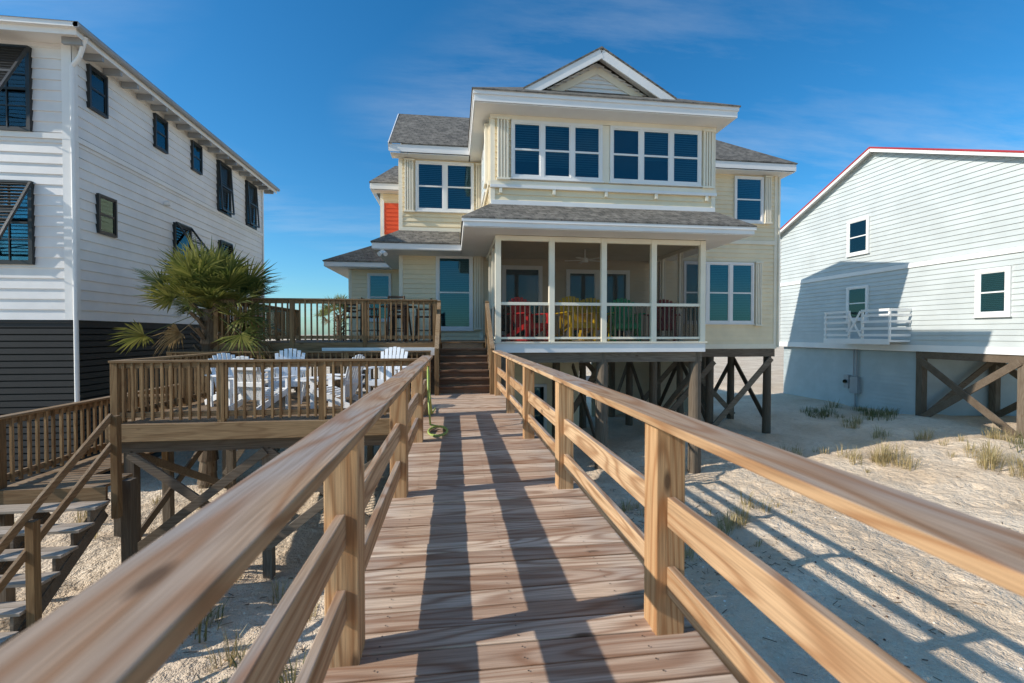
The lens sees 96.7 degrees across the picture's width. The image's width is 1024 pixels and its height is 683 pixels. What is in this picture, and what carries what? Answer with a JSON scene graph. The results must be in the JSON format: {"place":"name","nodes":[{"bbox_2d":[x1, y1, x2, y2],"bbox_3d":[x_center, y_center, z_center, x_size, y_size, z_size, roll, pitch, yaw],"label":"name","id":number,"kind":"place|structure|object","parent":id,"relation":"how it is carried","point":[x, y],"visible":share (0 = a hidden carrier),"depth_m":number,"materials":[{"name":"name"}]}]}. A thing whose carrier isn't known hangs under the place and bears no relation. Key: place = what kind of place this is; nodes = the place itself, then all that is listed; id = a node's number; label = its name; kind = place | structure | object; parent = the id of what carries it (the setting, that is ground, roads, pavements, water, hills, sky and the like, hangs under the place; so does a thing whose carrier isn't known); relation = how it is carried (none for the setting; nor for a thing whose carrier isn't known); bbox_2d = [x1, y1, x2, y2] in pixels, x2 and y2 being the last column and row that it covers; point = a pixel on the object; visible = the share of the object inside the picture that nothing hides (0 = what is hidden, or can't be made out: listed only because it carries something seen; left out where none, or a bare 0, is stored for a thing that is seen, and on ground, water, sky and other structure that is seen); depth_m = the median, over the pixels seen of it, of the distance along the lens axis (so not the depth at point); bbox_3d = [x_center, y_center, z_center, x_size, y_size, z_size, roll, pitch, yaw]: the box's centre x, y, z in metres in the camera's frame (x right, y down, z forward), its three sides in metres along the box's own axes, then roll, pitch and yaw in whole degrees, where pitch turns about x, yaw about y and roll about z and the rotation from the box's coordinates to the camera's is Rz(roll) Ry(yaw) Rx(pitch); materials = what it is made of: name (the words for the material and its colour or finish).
{"place":"outdoors","nodes":[
{"label":"outdoors","id":0,"kind":"place"},
{"bbox_2d":[0,339,1023,682],"bbox_3d":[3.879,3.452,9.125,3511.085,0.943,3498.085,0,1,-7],"label":"sand ground","id":1,"kind":"structure","parent":0,"point":[976,641],"depth_m":8.12,"materials":[{"name":"beige sand"}]},
{"bbox_2d":[0,384,178,646],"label":"beach access stairs","id":2,"kind":"structure","parent":1,"relation":"on","point":[73,483],"depth_m":6.24,"materials":[{"name":"brown wood"}]},
{"bbox_2d":[0,39,264,485],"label":"siding walls","id":3,"kind":"structure","parent":1,"relation":"on","point":[130,169],"depth_m":10.82,"materials":[{"name":"white paint"}]},
{"bbox_2d":[0,43,259,264],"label":"windows and shutters","id":4,"kind":"structure","parent":3,"relation":"on","point":[17,227],"depth_m":10.21,"materials":[{"name":"black"}]},
{"bbox_2d":[0,15,279,401],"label":"roof and trim","id":5,"kind":"structure","parent":3,"relation":"on","point":[86,43],"depth_m":10.34,"materials":[{"name":"white paint"}]},
{"bbox_2d":[109,233,286,488],"bbox_3d":[-7.301,0.555,10.951,3.681,6.360,3.718,0,1,-7],"label":"palm tree","id":6,"kind":"object","parent":1,"relation":"on","point":[206,280],"visible":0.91,"depth_m":10.54,"materials":[{"name":"green plant"}]},
{"bbox_2d":[105,350,430,578],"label":"wooden deck","id":7,"kind":"structure","parent":1,"relation":"on","point":[198,426],"depth_m":7.34,"materials":[{"name":"brown wood"}]},
{"bbox_2d":[204,353,267,406],"bbox_3d":[-5.429,0.740,8.882,0.997,1.026,0.800,1,1,31],"label":"adirondack chair","id":8,"kind":"object","parent":7,"relation":"on","point":[213,379],"visible":0.34,"depth_m":8.76,"materials":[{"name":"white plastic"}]},
{"bbox_2d":[228,356,296,416],"bbox_3d":[-4.514,0.752,8.126,0.800,1.026,0.997,0,1,12],"label":"adirondack chair","id":9,"kind":"object","parent":7,"relation":"on","point":[249,383],"visible":0.59,"depth_m":7.93,"materials":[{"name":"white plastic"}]},
{"bbox_2d":[264,348,309,399],"bbox_3d":[-4.877,0.697,9.916,0.840,1.077,1.046,0,1,-19],"label":"adirondack chair","id":10,"kind":"object","parent":7,"relation":"on","point":[294,383],"visible":0.59,"depth_m":10.10,"materials":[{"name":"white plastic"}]},
{"bbox_2d":[295,376,337,403],"bbox_3d":[-3.960,0.998,9.290,0.840,0.504,0.840,0,1,-7],"label":"patio side table","id":11,"kind":"object","parent":7,"relation":"on","point":[304,385],"visible":0.23,"depth_m":9.10,"materials":[{"name":"white plastic"}]},
{"bbox_2d":[303,354,364,408],"bbox_3d":[-3.165,0.747,8.435,0.997,1.026,0.800,0,1,12],"label":"adirondack chair","id":12,"kind":"object","parent":7,"relation":"on","point":[346,385],"visible":0.57,"depth_m":8.28,"materials":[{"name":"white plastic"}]},
{"bbox_2d":[363,347,410,391],"bbox_3d":[-2.724,0.679,10.095,0.864,1.108,1.076,0,1,4],"label":"adirondack chair","id":13,"kind":"object","parent":7,"relation":"on","point":[380,381],"visible":0.44,"depth_m":10.33,"materials":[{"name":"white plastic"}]},
{"bbox_2d":[313,294,348,384],"bbox_3d":[-9.845,0.289,25.888,2.773,6.206,2.589,0,1,-7],"label":"palm tree","id":14,"kind":"object","parent":1,"relation":"on","point":[336,323],"visible":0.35,"depth_m":25.82,"materials":[{"name":"green plant"}]},
{"bbox_2d":[213,298,484,477],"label":"wooden deck","id":15,"kind":"structure","parent":1,"relation":"on","point":[288,319],"depth_m":11.26,"materials":[{"name":"brown wood"}]},
{"bbox_2d":[343,304,359,340],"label":"patio bar chair","id":16,"kind":"object","parent":15,"relation":"on","point":[347,309],"visible":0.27,"depth_m":13.40,"materials":[{"name":"black metal"}]},
{"bbox_2d":[360,297,378,341],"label":"patio bar chair","id":17,"kind":"object","parent":15,"relation":"on","point":[376,317],"visible":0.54,"depth_m":12.58,"materials":[{"name":"brown wicker"}]},
{"bbox_2d":[387,296,407,341],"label":"patio bar chair","id":18,"kind":"object","parent":15,"relation":"on","point":[405,320],"visible":0.69,"depth_m":12.03,"materials":[{"name":"brown wood"}]},
{"bbox_2d":[381,305,416,340],"bbox_3d":[-3.227,-0.504,12.989,1.000,1.003,1.000,0,1,-7],"label":"patio bar table","id":19,"kind":"object","parent":15,"relation":"on","point":[393,328],"visible":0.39,"depth_m":13.08,"materials":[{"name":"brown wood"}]},
{"bbox_2d":[391,304,406,340],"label":"patio bar chair","id":20,"kind":"object","parent":15,"relation":"on","point":[397,318],"visible":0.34,"depth_m":13.43,"materials":[{"name":"black metal"}]},
{"bbox_2d":[415,298,432,340],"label":"patio bar chair","id":21,"kind":"object","parent":15,"relation":"on","point":[416,323],"visible":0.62,"depth_m":12.88,"materials":[{"name":"brown wood"}]},
{"bbox_2d":[434,300,493,394],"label":"wooden staircase","id":22,"kind":"structure","parent":15,"relation":"attached to","point":[473,370],"depth_m":11.19,"materials":[{"name":"brown wood"}]},
{"bbox_2d":[0,350,1023,682],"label":"boardwalk","id":23,"kind":"structure","parent":1,"relation":"on","point":[500,538],"depth_m":1.96,"materials":[{"name":"brown wood"}]},
{"bbox_2d":[427,366,447,436],"bbox_3d":[-1.216,0.822,7.269,0.294,0.911,2.505,0,1,-11],"label":"garden hose","id":24,"kind":"object","parent":23,"relation":"on","point":[430,407],"visible":1,"depth_m":6.50,"materials":[{"name":"green rubber"}]},
{"bbox_2d":[14,413,1023,682],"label":"dune grass","id":25,"kind":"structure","parent":1,"relation":"on","point":[992,457],"depth_m":11.92,"materials":[{"name":"plant"}]},
{"bbox_2d":[61,439,1022,682],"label":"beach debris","id":26,"kind":"object","parent":1,"relation":"on","point":[300,639],"visible":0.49,"depth_m":6.95,"materials":[{"name":"brown wood"}]},
{"bbox_2d":[439,359,688,435],"bbox_3d":[2.965,2.085,19.023,12.358,3.000,2.807,-1,1,-38],"label":"ground storage room","id":27,"kind":"object","parent":1,"relation":"on","point":[543,387],"visible":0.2,"depth_m":21.27,"materials":[{"name":"black paint"}]},
{"bbox_2d":[410,349,774,473],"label":"pilings and braces","id":28,"kind":"object","parent":1,"relation":"on","point":[700,392],"visible":0.34,"depth_m":16.51,"materials":[{"name":"brown wood"}]},
{"bbox_2d":[348,117,777,348],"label":"siding walls","id":29,"kind":"structure","parent":28,"relation":"on","point":[413,277],"depth_m":15.91,"materials":[{"name":"yellow paint"}]},
{"bbox_2d":[382,200,398,235],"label":"siding wall","id":30,"kind":"structure","parent":29,"relation":"attached to","point":[390,217],"depth_m":18.96,"materials":[{"name":"paint"}]},
{"bbox_2d":[324,89,795,348],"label":"trim","id":31,"kind":"structure","parent":29,"relation":"attached to","point":[476,242],"depth_m":12.46,"materials":[{"name":"white paint"}]},
{"bbox_2d":[377,249,387,255],"bbox_3d":[-3.987,-2.744,14.055,0.277,0.220,0.255,0,1,25],"label":"floodlight","id":32,"kind":"object","parent":31,"relation":"attached to","point":[381,252],"visible":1,"depth_m":14.02,"materials":[{"name":"white paint"}]},
{"bbox_2d":[322,46,797,266],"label":"roofs","id":33,"kind":"structure","parent":31,"relation":"on","point":[412,129],"depth_m":13.06,"materials":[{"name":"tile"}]},
{"bbox_2d":[525,49,677,102],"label":"pediment","id":34,"kind":"structure","parent":33,"relation":"attached to","point":[597,78],"depth_m":12.62,"materials":[{"name":"white paint"}]},
{"bbox_2d":[367,119,764,339],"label":"windows","id":35,"kind":"structure","parent":29,"relation":"attached to","point":[560,152],"depth_m":15.33,"materials":[{"name":"blue glass"}]},
{"bbox_2d":[486,235,706,352],"bbox_3d":[2.279,-1.292,14.140,6.000,3.115,3.590,0,1,-7],"label":"screened porch","id":36,"kind":"object","parent":28,"relation":"on","point":[551,249],"visible":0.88,"depth_m":12.60,"materials":[{"name":"white paint"}]},
{"bbox_2d":[501,305,523,339],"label":"rocking chair","id":37,"kind":"object","parent":36,"relation":"on","point":[503,319],"visible":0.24,"depth_m":14.72,"materials":[{"name":"wood"}]},
{"bbox_2d":[502,297,547,340],"bbox_3d":[0.445,-0.670,13.176,1.016,1.303,1.534,-1,1,-33],"label":"rocking chair","id":38,"kind":"object","parent":36,"relation":"on","point":[522,320],"visible":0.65,"depth_m":13.21,"materials":[{"name":"red paint"}]},
{"bbox_2d":[555,296,599,340],"bbox_3d":[1.910,-0.714,13.644,1.072,1.375,1.618,0,1,-13],"label":"rocking chair","id":39,"kind":"object","parent":36,"relation":"on","point":[571,298],"visible":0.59,"depth_m":13.80,"materials":[{"name":"yellow paint"}]},
{"bbox_2d":[565,249,599,263],"bbox_3d":[2.236,-2.627,13.996,1.216,0.390,1.162,0,1,-7],"label":"ceiling fan","id":40,"kind":"object","parent":36,"relation":"on","point":[585,260],"visible":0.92,"depth_m":13.94,"materials":[{"name":"white paint"}]},
{"bbox_2d":[578,298,612,339],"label":"rocking chair","id":41,"kind":"object","parent":36,"relation":"on","point":[588,300],"visible":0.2,"depth_m":14.83,"materials":[{"name":"yellow paint"}]},
{"bbox_2d":[607,298,645,340],"bbox_3d":[3.341,-0.676,13.562,1.016,1.303,1.534,0,1,4],"label":"rocking chair","id":42,"kind":"object","parent":36,"relation":"on","point":[626,319],"visible":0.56,"depth_m":13.77,"materials":[{"name":"green paint"}]},
{"bbox_2d":[644,299,680,340],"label":"rocking chair","id":43,"kind":"object","parent":36,"relation":"on","point":[666,318],"visible":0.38,"depth_m":13.98,"materials":[{"name":"paint"}]},
{"bbox_2d":[182,399,1023,682],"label":"dune shrubs","id":44,"kind":"object","parent":1,"relation":"on","point":[872,414],"visible":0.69,"depth_m":17.57,"materials":[{"name":"green plant"}]},
{"bbox_2d":[780,152,1023,415],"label":"siding walls","id":45,"kind":"structure","parent":1,"relation":"on","point":[918,207],"depth_m":18.39,"materials":[{"name":"grey paint"}]},
{"bbox_2d":[843,349,860,406],"bbox_3d":[15.574,1.754,20.905,0.240,2.800,0.750,0,1,-7],"label":"electric meter","id":46,"kind":"object","parent":45,"relation":"attached to","point":[852,383],"visible":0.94,"depth_m":20.72,"materials":[{"name":"grey metal"}]},
{"bbox_2d":[824,308,910,344],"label":"balcony","id":47,"kind":"structure","parent":45,"relation":"attached to","point":[889,328],"depth_m":18.90,"materials":[{"name":"white paint"}]},
{"bbox_2d":[779,148,1023,354],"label":"trim","id":48,"kind":"structure","parent":45,"relation":"attached to","point":[960,349],"depth_m":18.10,"materials":[{"name":"white paint"}]},
{"bbox_2d":[780,147,1023,229],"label":"roof","id":49,"kind":"structure","parent":45,"relation":"on","point":[1012,151],"depth_m":17.63,"materials":[{"name":"red metal"}]},
{"bbox_2d":[845,216,1012,320],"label":"windows","id":50,"kind":"structure","parent":45,"relation":"attached to","point":[993,292],"depth_m":15.68,"materials":[{"name":"white paint"}]},
{"bbox_2d":[915,351,1023,438],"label":"pilings and braces","id":51,"kind":"object","parent":1,"relation":"on","point":[997,366],"visible":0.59,"depth_m":16.68,"materials":[{"name":"brown wood"}]},
{"bbox_2d":[0,0,1023,334],"label":"sky","id":52,"kind":"structure","parent":0,"point":[311,94],"materials":[{"name":"blue"}]}
]}

